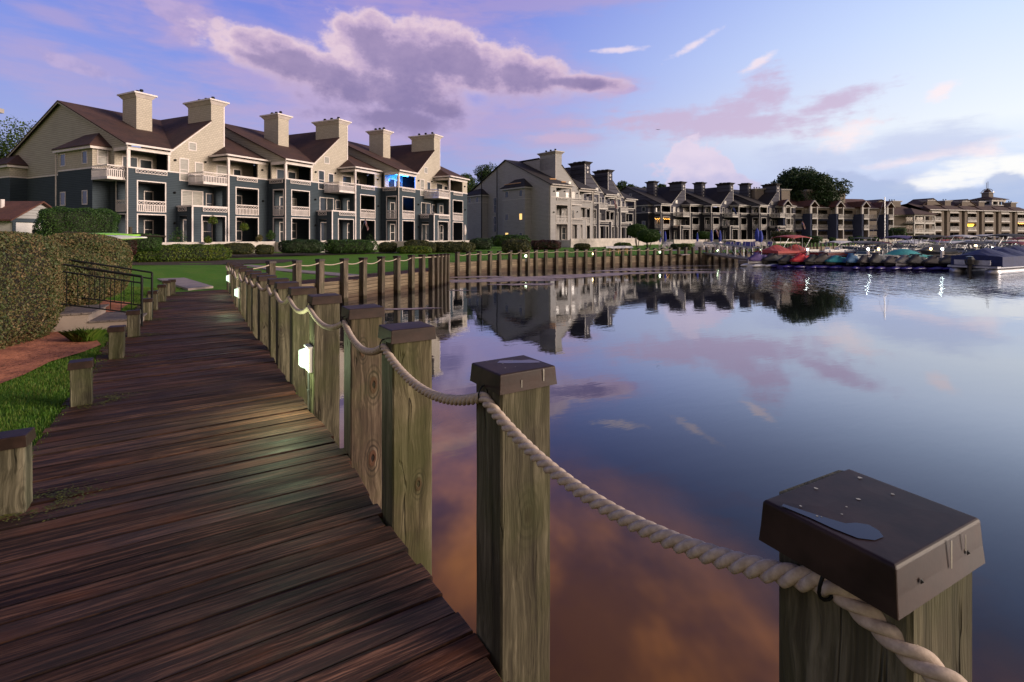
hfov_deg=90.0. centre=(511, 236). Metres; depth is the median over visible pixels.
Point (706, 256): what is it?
mooring post
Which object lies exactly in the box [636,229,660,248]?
topiary tree
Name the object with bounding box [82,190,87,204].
window
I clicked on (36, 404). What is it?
grass
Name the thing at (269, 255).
mulch bed
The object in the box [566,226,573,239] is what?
window
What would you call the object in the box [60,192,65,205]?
window
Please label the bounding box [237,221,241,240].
window
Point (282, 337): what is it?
mooring post
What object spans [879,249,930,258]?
speedboat
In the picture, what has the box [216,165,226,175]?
window
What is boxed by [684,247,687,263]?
mooring post
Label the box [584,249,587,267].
mooring post
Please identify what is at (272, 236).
potted plant
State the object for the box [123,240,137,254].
shrub
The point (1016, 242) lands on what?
speedboat
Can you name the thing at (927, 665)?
rope
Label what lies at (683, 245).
shrub
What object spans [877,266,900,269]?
drive on float
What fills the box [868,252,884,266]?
jet ski
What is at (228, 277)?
post light
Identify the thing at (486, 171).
tree
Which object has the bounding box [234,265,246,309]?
mooring post
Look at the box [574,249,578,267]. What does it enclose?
mooring post
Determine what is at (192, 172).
apartment building
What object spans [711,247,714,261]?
mooring post
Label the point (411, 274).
mooring post
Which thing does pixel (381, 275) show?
mooring post
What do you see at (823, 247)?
bulkhead
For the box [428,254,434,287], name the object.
mooring post
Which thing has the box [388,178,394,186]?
window
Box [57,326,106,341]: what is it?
grass clump
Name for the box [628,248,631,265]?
mooring post
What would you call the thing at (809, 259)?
jet ski
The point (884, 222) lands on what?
sailing boat
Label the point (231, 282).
mooring post
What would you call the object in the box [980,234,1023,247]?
pontoon boat
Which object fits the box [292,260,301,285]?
mooring post
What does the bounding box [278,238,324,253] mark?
shrub
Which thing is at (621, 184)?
tree
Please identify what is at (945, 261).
jet ski
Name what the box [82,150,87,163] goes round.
window
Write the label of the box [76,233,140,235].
kayak
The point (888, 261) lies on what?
jet ski
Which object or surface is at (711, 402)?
water
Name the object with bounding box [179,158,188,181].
window
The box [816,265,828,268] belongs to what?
drive on float
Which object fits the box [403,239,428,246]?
shrub
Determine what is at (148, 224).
window
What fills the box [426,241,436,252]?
shrub
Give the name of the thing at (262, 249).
shrub
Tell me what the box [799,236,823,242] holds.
shrub
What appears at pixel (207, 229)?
door
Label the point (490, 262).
mooring post
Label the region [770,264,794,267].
drive on float
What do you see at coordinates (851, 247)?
speedboat
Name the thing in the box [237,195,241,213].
window
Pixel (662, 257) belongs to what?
mooring post
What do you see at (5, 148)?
tree
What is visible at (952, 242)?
speedboat
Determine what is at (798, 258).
jet ski
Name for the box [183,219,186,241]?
window
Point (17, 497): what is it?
bollard
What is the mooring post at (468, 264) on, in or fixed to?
in the water
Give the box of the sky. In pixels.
[0,0,1023,208]
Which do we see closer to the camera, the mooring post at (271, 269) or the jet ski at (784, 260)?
the mooring post at (271, 269)
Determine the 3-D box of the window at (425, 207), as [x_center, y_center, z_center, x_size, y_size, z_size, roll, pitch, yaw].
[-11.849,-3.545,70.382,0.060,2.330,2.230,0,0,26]
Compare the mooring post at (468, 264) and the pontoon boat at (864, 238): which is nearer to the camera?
the mooring post at (468, 264)
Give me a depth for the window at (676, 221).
131.16 m
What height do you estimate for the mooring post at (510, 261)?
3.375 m
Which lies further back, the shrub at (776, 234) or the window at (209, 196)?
the shrub at (776, 234)
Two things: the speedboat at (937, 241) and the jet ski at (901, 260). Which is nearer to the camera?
the jet ski at (901, 260)
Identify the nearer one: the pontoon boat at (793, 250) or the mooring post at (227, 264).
the mooring post at (227, 264)
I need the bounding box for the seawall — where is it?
[384,265,748,309]
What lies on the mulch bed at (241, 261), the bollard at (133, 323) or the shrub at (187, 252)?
the shrub at (187, 252)
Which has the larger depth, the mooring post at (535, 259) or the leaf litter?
the mooring post at (535, 259)
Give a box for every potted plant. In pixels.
[168,227,186,241]
[203,236,212,243]
[208,215,217,223]
[239,222,248,230]
[256,234,262,241]
[265,230,275,239]
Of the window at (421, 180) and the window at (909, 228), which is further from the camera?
the window at (909, 228)
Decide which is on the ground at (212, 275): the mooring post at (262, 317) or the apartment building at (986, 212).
the apartment building at (986, 212)
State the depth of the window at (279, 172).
57.76 m
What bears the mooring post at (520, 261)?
in the water
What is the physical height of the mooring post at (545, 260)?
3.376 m
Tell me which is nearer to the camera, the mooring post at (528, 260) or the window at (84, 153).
the mooring post at (528, 260)
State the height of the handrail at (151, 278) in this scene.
1.870 m
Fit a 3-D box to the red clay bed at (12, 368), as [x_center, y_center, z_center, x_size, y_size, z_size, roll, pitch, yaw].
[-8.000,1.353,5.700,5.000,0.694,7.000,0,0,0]
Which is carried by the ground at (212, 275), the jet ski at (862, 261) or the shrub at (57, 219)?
the shrub at (57, 219)
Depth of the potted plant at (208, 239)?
47.50 m
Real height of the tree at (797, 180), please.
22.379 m
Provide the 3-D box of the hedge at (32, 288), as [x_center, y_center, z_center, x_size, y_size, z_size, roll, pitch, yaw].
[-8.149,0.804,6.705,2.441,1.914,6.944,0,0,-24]
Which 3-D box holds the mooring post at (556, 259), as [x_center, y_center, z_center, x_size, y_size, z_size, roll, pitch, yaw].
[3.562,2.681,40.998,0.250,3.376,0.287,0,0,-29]
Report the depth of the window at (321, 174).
60.43 m
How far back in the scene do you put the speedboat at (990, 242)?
55.15 m
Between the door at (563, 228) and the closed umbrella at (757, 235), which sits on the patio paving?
the closed umbrella at (757, 235)
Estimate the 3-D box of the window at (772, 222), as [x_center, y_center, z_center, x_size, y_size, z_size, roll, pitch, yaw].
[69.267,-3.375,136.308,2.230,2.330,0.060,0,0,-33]
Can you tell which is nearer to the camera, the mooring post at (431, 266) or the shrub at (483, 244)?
the mooring post at (431, 266)
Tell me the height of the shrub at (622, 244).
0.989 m
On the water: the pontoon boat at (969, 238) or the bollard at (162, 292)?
the pontoon boat at (969, 238)
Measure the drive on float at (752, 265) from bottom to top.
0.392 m
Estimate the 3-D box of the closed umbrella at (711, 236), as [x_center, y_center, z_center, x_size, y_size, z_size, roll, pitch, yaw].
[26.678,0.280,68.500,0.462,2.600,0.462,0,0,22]
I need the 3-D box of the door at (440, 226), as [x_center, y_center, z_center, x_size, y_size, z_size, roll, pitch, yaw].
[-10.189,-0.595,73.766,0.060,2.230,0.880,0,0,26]
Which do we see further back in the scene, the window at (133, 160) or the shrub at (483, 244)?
the shrub at (483, 244)
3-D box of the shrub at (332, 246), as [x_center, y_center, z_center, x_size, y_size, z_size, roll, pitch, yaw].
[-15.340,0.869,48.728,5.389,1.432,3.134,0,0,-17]
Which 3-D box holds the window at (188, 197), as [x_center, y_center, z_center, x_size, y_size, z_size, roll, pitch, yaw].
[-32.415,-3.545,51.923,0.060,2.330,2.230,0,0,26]
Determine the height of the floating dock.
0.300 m
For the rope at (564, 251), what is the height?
0.170 m
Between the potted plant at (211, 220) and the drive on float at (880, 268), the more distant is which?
the potted plant at (211, 220)
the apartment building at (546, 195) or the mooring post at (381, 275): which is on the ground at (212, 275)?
the apartment building at (546, 195)
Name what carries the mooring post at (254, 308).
in the water
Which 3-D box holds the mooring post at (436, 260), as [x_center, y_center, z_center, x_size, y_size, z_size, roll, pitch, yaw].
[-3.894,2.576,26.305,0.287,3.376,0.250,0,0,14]
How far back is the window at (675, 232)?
130.95 m
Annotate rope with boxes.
[225,265,966,681]
[253,256,443,268]
[461,249,670,255]
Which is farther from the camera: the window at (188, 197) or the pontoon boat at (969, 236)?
the pontoon boat at (969, 236)
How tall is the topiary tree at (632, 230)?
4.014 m
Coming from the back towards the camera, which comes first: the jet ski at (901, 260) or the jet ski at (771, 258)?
the jet ski at (771, 258)
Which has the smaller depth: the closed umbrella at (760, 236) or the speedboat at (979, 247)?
the speedboat at (979, 247)
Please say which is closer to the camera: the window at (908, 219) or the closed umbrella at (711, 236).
the closed umbrella at (711, 236)
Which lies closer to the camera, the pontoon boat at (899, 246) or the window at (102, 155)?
the window at (102, 155)
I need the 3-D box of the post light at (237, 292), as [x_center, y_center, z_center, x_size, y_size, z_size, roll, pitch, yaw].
[-6.282,1.425,11.705,0.105,0.550,0.180,0,0,-32]
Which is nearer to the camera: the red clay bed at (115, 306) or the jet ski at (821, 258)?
the red clay bed at (115, 306)
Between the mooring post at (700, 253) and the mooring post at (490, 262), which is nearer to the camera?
the mooring post at (490, 262)
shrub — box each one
[32,206,121,236]
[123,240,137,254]
[132,233,162,251]
[132,243,231,261]
[223,242,254,254]
[255,244,273,254]
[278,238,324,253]
[321,239,379,253]
[378,242,396,252]
[396,245,432,253]
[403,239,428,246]
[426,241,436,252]
[433,241,475,252]
[469,238,492,249]
[491,234,530,245]
[501,238,531,252]
[530,239,561,249]
[573,243,590,250]
[613,242,630,249]
[670,243,679,249]
[679,243,692,249]
[770,231,795,241]
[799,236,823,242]
[888,227,907,239]
[905,237,950,239]
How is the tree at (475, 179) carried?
on the ground at (212, 275)
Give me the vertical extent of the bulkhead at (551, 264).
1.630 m
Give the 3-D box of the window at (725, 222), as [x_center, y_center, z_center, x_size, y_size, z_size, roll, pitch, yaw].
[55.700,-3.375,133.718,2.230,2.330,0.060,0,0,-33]
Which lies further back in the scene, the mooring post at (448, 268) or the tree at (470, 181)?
the tree at (470, 181)
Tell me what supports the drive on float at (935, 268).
on the water
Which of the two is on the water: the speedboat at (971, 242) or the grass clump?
the speedboat at (971, 242)
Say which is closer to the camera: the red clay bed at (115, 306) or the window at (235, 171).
the red clay bed at (115, 306)
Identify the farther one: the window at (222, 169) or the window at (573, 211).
the window at (573, 211)
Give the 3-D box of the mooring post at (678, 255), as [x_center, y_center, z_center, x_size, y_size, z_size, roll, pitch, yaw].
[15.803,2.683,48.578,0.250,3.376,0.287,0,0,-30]
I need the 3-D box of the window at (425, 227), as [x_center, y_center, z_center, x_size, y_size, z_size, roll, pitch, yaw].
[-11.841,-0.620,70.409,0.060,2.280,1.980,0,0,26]
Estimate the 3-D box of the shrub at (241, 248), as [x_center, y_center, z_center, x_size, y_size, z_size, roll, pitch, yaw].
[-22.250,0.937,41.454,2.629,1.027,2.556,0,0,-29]
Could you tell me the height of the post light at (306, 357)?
0.630 m
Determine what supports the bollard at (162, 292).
on the boardwalk at (226, 524)
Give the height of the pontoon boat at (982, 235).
3.171 m
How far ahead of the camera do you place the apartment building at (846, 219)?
141.26 m
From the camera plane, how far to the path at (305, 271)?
24.89 m
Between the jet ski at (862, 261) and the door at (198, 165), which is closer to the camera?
the jet ski at (862, 261)
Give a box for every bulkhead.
[302,272,428,300]
[450,252,750,275]
[808,244,940,250]
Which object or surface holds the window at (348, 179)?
in the apartment building at (192, 172)
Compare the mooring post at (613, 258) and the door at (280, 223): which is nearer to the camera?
the mooring post at (613, 258)
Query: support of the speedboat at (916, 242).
on the water
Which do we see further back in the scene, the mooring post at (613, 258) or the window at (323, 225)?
the window at (323, 225)
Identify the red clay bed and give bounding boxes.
[0,332,100,382]
[100,300,130,311]
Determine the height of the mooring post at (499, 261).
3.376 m
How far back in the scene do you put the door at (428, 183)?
71.15 m
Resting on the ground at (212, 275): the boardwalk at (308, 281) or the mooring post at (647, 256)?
the boardwalk at (308, 281)
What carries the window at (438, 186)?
in the apartment building at (192, 172)
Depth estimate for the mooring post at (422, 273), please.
24.79 m
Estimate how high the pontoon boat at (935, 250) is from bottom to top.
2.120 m
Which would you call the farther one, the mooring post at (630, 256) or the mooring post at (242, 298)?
the mooring post at (630, 256)
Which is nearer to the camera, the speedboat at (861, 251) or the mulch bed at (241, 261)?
the mulch bed at (241, 261)
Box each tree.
[0,116,36,158]
[461,173,475,191]
[462,173,478,192]
[468,163,496,189]
[616,180,628,189]
[626,224,646,246]
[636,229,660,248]
[695,231,709,240]
[768,166,853,214]
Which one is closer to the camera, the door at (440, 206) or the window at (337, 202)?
the window at (337, 202)
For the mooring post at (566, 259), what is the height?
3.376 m
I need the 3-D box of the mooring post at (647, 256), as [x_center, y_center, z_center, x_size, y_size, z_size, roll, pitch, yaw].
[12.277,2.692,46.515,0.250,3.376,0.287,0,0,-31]
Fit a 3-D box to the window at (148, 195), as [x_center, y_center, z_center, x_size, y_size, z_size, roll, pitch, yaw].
[-35.675,-3.570,50.259,0.060,1.880,0.880,0,0,26]
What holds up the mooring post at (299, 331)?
in the water
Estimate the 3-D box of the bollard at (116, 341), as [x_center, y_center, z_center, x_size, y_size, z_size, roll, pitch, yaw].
[-5.391,1.629,7.318,0.616,0.746,0.624,1,0,-29]
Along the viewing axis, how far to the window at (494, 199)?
93.23 m
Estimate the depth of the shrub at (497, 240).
70.17 m
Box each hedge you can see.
[0,230,70,349]
[35,232,132,297]
[51,248,109,306]
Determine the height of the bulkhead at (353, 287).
1.585 m
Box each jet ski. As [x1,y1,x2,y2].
[746,252,766,263]
[761,253,782,263]
[777,255,794,264]
[790,253,807,264]
[803,254,818,265]
[813,253,830,264]
[825,255,845,265]
[842,253,857,265]
[856,255,870,266]
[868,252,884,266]
[882,256,897,266]
[895,255,911,266]
[906,254,925,266]
[922,255,941,266]
[938,255,953,266]
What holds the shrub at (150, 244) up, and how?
on the ground at (212, 275)
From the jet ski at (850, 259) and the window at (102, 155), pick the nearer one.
the jet ski at (850, 259)
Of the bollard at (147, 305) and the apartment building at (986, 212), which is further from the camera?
the apartment building at (986, 212)
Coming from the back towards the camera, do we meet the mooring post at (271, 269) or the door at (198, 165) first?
the door at (198, 165)
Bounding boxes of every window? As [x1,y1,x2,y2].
[60,153,65,166]
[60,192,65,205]
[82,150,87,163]
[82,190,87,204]
[97,149,107,164]
[122,156,137,166]
[139,159,151,168]
[144,191,153,209]
[144,220,153,233]
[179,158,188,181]
[181,190,202,205]
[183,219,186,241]
[188,141,196,150]
[206,193,212,205]
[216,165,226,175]
[233,169,240,175]
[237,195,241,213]
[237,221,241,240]
[276,169,283,178]
[287,171,295,178]
[292,198,296,213]
[292,223,296,238]
[318,170,324,189]
[319,197,333,209]
[320,222,326,240]
[324,156,329,163]
[335,200,339,209]
[342,175,351,184]
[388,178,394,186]
[420,179,423,195]
[421,202,430,213]
[422,224,428,240]
[436,183,442,191]
[493,197,496,212]
[493,216,496,232]
[565,209,574,217]
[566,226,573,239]
[674,219,679,224]
[674,231,677,239]
[723,219,727,225]
[723,231,726,239]
[770,220,774,225]
[906,217,912,222]
[906,225,912,232]
[916,225,922,231]
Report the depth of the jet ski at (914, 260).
39.57 m
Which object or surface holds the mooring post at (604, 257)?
in the water
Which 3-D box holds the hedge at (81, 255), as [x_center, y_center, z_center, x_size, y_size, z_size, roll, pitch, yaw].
[-9.362,0.883,10.610,1.543,1.358,1.662,0,0,-18]
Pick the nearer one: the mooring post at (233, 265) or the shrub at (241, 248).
the mooring post at (233, 265)
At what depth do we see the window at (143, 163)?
50.00 m
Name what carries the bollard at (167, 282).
on the boardwalk at (226, 524)
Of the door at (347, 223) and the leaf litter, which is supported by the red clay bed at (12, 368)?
the leaf litter
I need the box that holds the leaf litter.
[3,334,94,374]
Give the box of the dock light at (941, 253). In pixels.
[940,247,944,257]
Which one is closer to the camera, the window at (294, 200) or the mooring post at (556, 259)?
the mooring post at (556, 259)
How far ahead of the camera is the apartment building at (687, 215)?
133.77 m
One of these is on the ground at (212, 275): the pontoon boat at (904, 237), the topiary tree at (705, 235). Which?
the topiary tree at (705, 235)
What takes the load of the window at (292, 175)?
in the apartment building at (192, 172)
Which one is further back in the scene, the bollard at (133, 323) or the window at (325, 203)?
the window at (325, 203)
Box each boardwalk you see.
[0,290,509,681]
[302,268,428,283]
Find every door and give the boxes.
[195,162,202,181]
[202,221,212,241]
[279,197,282,214]
[279,222,282,241]
[328,173,333,184]
[347,223,348,238]
[390,202,394,217]
[390,224,394,240]
[427,181,430,191]
[439,205,442,213]
[439,225,442,240]
[562,227,565,239]
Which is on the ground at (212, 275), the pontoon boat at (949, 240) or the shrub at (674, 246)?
the shrub at (674, 246)
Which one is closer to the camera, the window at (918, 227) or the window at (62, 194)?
the window at (62, 194)
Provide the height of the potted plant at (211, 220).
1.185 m
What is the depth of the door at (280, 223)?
57.88 m
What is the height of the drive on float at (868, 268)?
0.392 m
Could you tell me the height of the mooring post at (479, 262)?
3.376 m
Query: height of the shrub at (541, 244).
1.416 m
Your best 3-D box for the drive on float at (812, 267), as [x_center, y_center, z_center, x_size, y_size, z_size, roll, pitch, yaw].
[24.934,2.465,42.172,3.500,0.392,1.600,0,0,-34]
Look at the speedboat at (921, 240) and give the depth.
67.87 m
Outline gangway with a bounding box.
[703,242,761,259]
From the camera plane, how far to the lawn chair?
67.14 m
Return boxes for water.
[339,252,1023,681]
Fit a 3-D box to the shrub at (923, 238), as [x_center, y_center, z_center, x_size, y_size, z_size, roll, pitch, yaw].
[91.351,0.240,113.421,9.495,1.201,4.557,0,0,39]
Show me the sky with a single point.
(905, 101)
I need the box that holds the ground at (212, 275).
[0,239,939,680]
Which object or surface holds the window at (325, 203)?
in the apartment building at (192, 172)
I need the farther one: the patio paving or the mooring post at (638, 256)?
the patio paving
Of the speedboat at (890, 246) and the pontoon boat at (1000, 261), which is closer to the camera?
the pontoon boat at (1000, 261)
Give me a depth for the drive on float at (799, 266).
41.47 m
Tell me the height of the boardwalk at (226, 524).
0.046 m
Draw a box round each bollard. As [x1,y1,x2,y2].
[0,427,117,524]
[67,357,142,408]
[107,325,149,359]
[126,309,174,337]
[143,298,168,321]
[147,290,168,310]
[157,284,184,301]
[162,280,181,295]
[168,279,185,294]
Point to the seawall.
(531, 278)
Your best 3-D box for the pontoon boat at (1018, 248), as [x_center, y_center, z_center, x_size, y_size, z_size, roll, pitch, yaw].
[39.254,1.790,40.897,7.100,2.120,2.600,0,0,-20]
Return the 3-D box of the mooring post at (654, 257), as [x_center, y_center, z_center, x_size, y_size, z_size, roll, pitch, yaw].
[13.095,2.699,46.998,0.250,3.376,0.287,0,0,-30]
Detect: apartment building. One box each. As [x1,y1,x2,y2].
[0,89,469,252]
[467,149,660,247]
[620,181,796,243]
[741,187,899,242]
[866,183,1023,240]
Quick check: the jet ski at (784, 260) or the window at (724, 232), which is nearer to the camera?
the jet ski at (784, 260)
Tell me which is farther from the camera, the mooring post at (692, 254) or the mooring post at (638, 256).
the mooring post at (692, 254)
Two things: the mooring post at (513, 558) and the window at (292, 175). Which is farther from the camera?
the window at (292, 175)
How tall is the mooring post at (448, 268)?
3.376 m
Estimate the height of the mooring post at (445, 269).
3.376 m
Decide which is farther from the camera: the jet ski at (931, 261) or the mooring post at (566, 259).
the mooring post at (566, 259)
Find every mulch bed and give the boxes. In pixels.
[132,259,297,264]
[223,251,471,257]
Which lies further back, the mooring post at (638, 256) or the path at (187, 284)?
the mooring post at (638, 256)
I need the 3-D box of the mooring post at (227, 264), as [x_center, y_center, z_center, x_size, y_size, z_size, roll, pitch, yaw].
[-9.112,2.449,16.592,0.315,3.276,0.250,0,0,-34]
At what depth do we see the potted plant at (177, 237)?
46.94 m
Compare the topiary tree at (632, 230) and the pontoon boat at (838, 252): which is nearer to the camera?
the pontoon boat at (838, 252)
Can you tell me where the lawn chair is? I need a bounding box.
[658,241,666,248]
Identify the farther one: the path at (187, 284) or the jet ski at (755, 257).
the jet ski at (755, 257)
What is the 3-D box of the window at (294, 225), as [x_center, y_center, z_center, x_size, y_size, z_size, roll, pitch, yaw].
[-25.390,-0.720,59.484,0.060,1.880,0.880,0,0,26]
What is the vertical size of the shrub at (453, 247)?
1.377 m
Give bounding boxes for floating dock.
[738,260,747,263]
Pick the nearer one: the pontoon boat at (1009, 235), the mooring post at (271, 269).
the mooring post at (271, 269)
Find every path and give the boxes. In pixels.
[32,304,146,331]
[158,278,212,290]
[246,265,358,276]
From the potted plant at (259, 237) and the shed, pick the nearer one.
the shed
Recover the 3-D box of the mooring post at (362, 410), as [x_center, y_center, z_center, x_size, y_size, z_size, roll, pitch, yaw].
[-1.212,2.195,4.112,0.315,3.276,0.250,0,0,-33]
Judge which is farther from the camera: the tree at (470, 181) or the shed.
the tree at (470, 181)
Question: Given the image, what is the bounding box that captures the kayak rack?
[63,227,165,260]
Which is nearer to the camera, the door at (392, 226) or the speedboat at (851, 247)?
the speedboat at (851, 247)
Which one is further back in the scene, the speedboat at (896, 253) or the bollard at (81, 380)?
the speedboat at (896, 253)
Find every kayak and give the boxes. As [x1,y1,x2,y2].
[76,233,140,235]
[108,235,146,240]
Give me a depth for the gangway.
49.06 m
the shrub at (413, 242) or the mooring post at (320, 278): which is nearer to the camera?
the mooring post at (320, 278)
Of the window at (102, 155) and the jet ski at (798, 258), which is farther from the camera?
the window at (102, 155)
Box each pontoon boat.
[755,235,811,255]
[804,249,855,256]
[840,237,877,246]
[872,243,907,247]
[876,236,923,249]
[891,235,953,250]
[914,245,961,257]
[926,237,964,247]
[944,235,980,248]
[947,247,1023,274]
[957,237,987,246]
[971,234,1009,246]
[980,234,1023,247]
[990,246,1023,251]
[1004,237,1023,244]
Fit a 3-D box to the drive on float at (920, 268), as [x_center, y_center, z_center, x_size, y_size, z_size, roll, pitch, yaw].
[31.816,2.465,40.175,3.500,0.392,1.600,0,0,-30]
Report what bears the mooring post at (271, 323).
in the water
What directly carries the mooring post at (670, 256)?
in the water
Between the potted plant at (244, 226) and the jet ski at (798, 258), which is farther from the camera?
the potted plant at (244, 226)
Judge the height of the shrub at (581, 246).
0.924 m
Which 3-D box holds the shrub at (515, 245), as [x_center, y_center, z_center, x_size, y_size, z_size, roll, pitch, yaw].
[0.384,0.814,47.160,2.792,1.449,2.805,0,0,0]
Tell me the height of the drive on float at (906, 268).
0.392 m
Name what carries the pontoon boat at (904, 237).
on the water
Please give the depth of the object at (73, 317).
9.45 m
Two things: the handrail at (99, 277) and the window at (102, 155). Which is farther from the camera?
the window at (102, 155)
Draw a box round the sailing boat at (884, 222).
[870,197,894,245]
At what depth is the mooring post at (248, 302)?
10.27 m
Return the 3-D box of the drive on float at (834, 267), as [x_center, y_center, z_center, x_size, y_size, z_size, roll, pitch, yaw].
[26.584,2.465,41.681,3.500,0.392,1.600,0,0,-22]
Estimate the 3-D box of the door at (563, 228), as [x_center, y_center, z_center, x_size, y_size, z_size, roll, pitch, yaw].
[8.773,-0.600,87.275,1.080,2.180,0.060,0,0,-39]
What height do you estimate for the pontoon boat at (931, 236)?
3.077 m
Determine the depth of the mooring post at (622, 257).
44.59 m
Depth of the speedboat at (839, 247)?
61.46 m
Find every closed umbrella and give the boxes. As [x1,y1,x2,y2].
[710,229,712,241]
[755,228,758,248]
[759,230,762,243]
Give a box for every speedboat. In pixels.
[819,241,860,251]
[842,241,878,250]
[850,242,894,258]
[864,241,892,249]
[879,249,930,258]
[895,241,932,248]
[905,240,936,246]
[920,240,946,246]
[934,241,974,248]
[950,241,992,253]
[957,241,1001,248]
[962,243,998,253]
[970,241,1013,248]
[994,241,1023,246]
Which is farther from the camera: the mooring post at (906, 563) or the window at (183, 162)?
the window at (183, 162)
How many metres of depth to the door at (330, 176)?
61.79 m
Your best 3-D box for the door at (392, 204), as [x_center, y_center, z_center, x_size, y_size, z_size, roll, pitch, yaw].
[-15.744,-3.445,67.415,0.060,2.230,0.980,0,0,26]
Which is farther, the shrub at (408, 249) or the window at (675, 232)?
the window at (675, 232)
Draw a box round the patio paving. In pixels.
[657,247,750,250]
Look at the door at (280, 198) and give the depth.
57.88 m
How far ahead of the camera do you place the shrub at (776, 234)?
98.36 m
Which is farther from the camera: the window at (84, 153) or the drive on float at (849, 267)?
the window at (84, 153)
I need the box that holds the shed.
[0,199,51,233]
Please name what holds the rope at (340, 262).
hanging from the mooring post at (271, 269)
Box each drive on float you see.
[740,263,767,266]
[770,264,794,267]
[793,265,806,267]
[806,265,820,268]
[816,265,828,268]
[829,265,845,268]
[838,265,860,269]
[851,265,874,269]
[863,266,885,269]
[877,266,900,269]
[900,266,912,269]
[912,266,926,269]
[927,267,945,270]
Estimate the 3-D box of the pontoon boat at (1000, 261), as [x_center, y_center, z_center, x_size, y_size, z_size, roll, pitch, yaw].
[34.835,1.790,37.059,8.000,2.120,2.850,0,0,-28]
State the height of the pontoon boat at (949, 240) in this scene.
3.012 m
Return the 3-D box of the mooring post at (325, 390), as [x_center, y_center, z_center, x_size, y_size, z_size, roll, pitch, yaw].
[-1.892,2.215,5.122,0.315,3.276,0.250,0,0,-33]
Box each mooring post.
[226,262,236,290]
[229,263,240,297]
[232,264,243,303]
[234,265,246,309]
[239,268,252,321]
[244,270,261,329]
[250,273,267,338]
[255,275,276,346]
[265,261,275,274]
[266,278,288,362]
[273,281,298,381]
[287,286,316,405]
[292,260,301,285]
[306,293,341,447]
[315,259,324,293]
[339,258,348,302]
[341,304,384,508]
[358,257,367,299]
[377,256,385,295]
[378,321,435,574]
[393,256,400,292]
[407,255,414,290]
[418,254,425,289]
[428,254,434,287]
[434,254,439,286]
[439,254,443,285]
[443,254,446,284]
[444,253,449,283]
[454,252,459,275]
[466,252,470,274]
[470,355,556,681]
[477,251,481,273]
[487,251,492,272]
[497,251,501,271]
[508,250,512,271]
[517,250,521,270]
[525,250,529,269]
[533,250,537,269]
[543,250,547,268]
[554,249,558,268]
[564,249,567,268]
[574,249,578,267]
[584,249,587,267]
[593,249,596,267]
[602,249,606,266]
[611,249,614,266]
[620,248,623,265]
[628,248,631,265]
[637,248,640,264]
[645,248,648,264]
[653,248,656,264]
[660,248,664,264]
[668,248,672,263]
[677,247,680,263]
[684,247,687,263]
[691,247,694,262]
[698,247,701,262]
[705,247,708,262]
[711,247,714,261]
[759,469,984,681]
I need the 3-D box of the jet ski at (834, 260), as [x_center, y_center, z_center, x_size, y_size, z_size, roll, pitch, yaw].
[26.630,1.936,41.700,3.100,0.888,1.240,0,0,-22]
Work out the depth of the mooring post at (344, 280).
19.95 m
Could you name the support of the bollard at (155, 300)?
on the boardwalk at (226, 524)
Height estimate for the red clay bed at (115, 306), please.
0.498 m
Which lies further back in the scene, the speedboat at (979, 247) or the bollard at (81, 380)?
the speedboat at (979, 247)
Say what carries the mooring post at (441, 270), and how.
in the water
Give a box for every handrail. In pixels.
[52,256,152,317]
[53,263,142,325]
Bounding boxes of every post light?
[226,274,229,292]
[234,287,239,310]
[299,344,312,409]
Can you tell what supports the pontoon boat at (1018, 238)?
on the water
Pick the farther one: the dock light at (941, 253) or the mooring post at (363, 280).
the dock light at (941, 253)
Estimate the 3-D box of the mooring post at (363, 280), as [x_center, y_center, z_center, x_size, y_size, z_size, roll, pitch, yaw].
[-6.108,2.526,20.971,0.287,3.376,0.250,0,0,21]
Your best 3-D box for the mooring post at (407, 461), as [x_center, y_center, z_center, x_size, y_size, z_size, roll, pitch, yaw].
[-0.662,2.182,3.152,0.315,3.276,0.250,0,0,-32]
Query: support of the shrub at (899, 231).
on the ground at (212, 275)
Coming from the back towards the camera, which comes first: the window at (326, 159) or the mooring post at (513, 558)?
the window at (326, 159)
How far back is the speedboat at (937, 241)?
71.17 m
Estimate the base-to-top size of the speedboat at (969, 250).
2.285 m
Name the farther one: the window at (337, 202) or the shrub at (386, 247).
the window at (337, 202)
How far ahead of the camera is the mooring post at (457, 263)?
33.62 m
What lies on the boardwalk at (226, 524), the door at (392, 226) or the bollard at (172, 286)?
the bollard at (172, 286)
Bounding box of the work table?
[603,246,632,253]
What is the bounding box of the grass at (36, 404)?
[0,286,182,457]
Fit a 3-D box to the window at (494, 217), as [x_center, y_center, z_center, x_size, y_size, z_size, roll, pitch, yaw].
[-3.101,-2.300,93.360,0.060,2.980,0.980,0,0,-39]
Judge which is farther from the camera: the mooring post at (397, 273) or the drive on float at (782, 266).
the drive on float at (782, 266)
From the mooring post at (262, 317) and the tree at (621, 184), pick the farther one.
the tree at (621, 184)
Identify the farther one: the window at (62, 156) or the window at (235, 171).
the window at (235, 171)
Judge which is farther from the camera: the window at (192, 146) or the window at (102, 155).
the window at (192, 146)
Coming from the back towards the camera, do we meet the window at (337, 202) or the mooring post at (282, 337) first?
the window at (337, 202)
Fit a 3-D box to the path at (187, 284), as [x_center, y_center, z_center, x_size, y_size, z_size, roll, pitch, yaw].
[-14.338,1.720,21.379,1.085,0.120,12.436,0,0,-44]
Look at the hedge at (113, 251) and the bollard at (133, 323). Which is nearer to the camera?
the bollard at (133, 323)
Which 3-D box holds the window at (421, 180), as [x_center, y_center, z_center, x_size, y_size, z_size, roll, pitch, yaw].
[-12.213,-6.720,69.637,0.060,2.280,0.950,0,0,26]

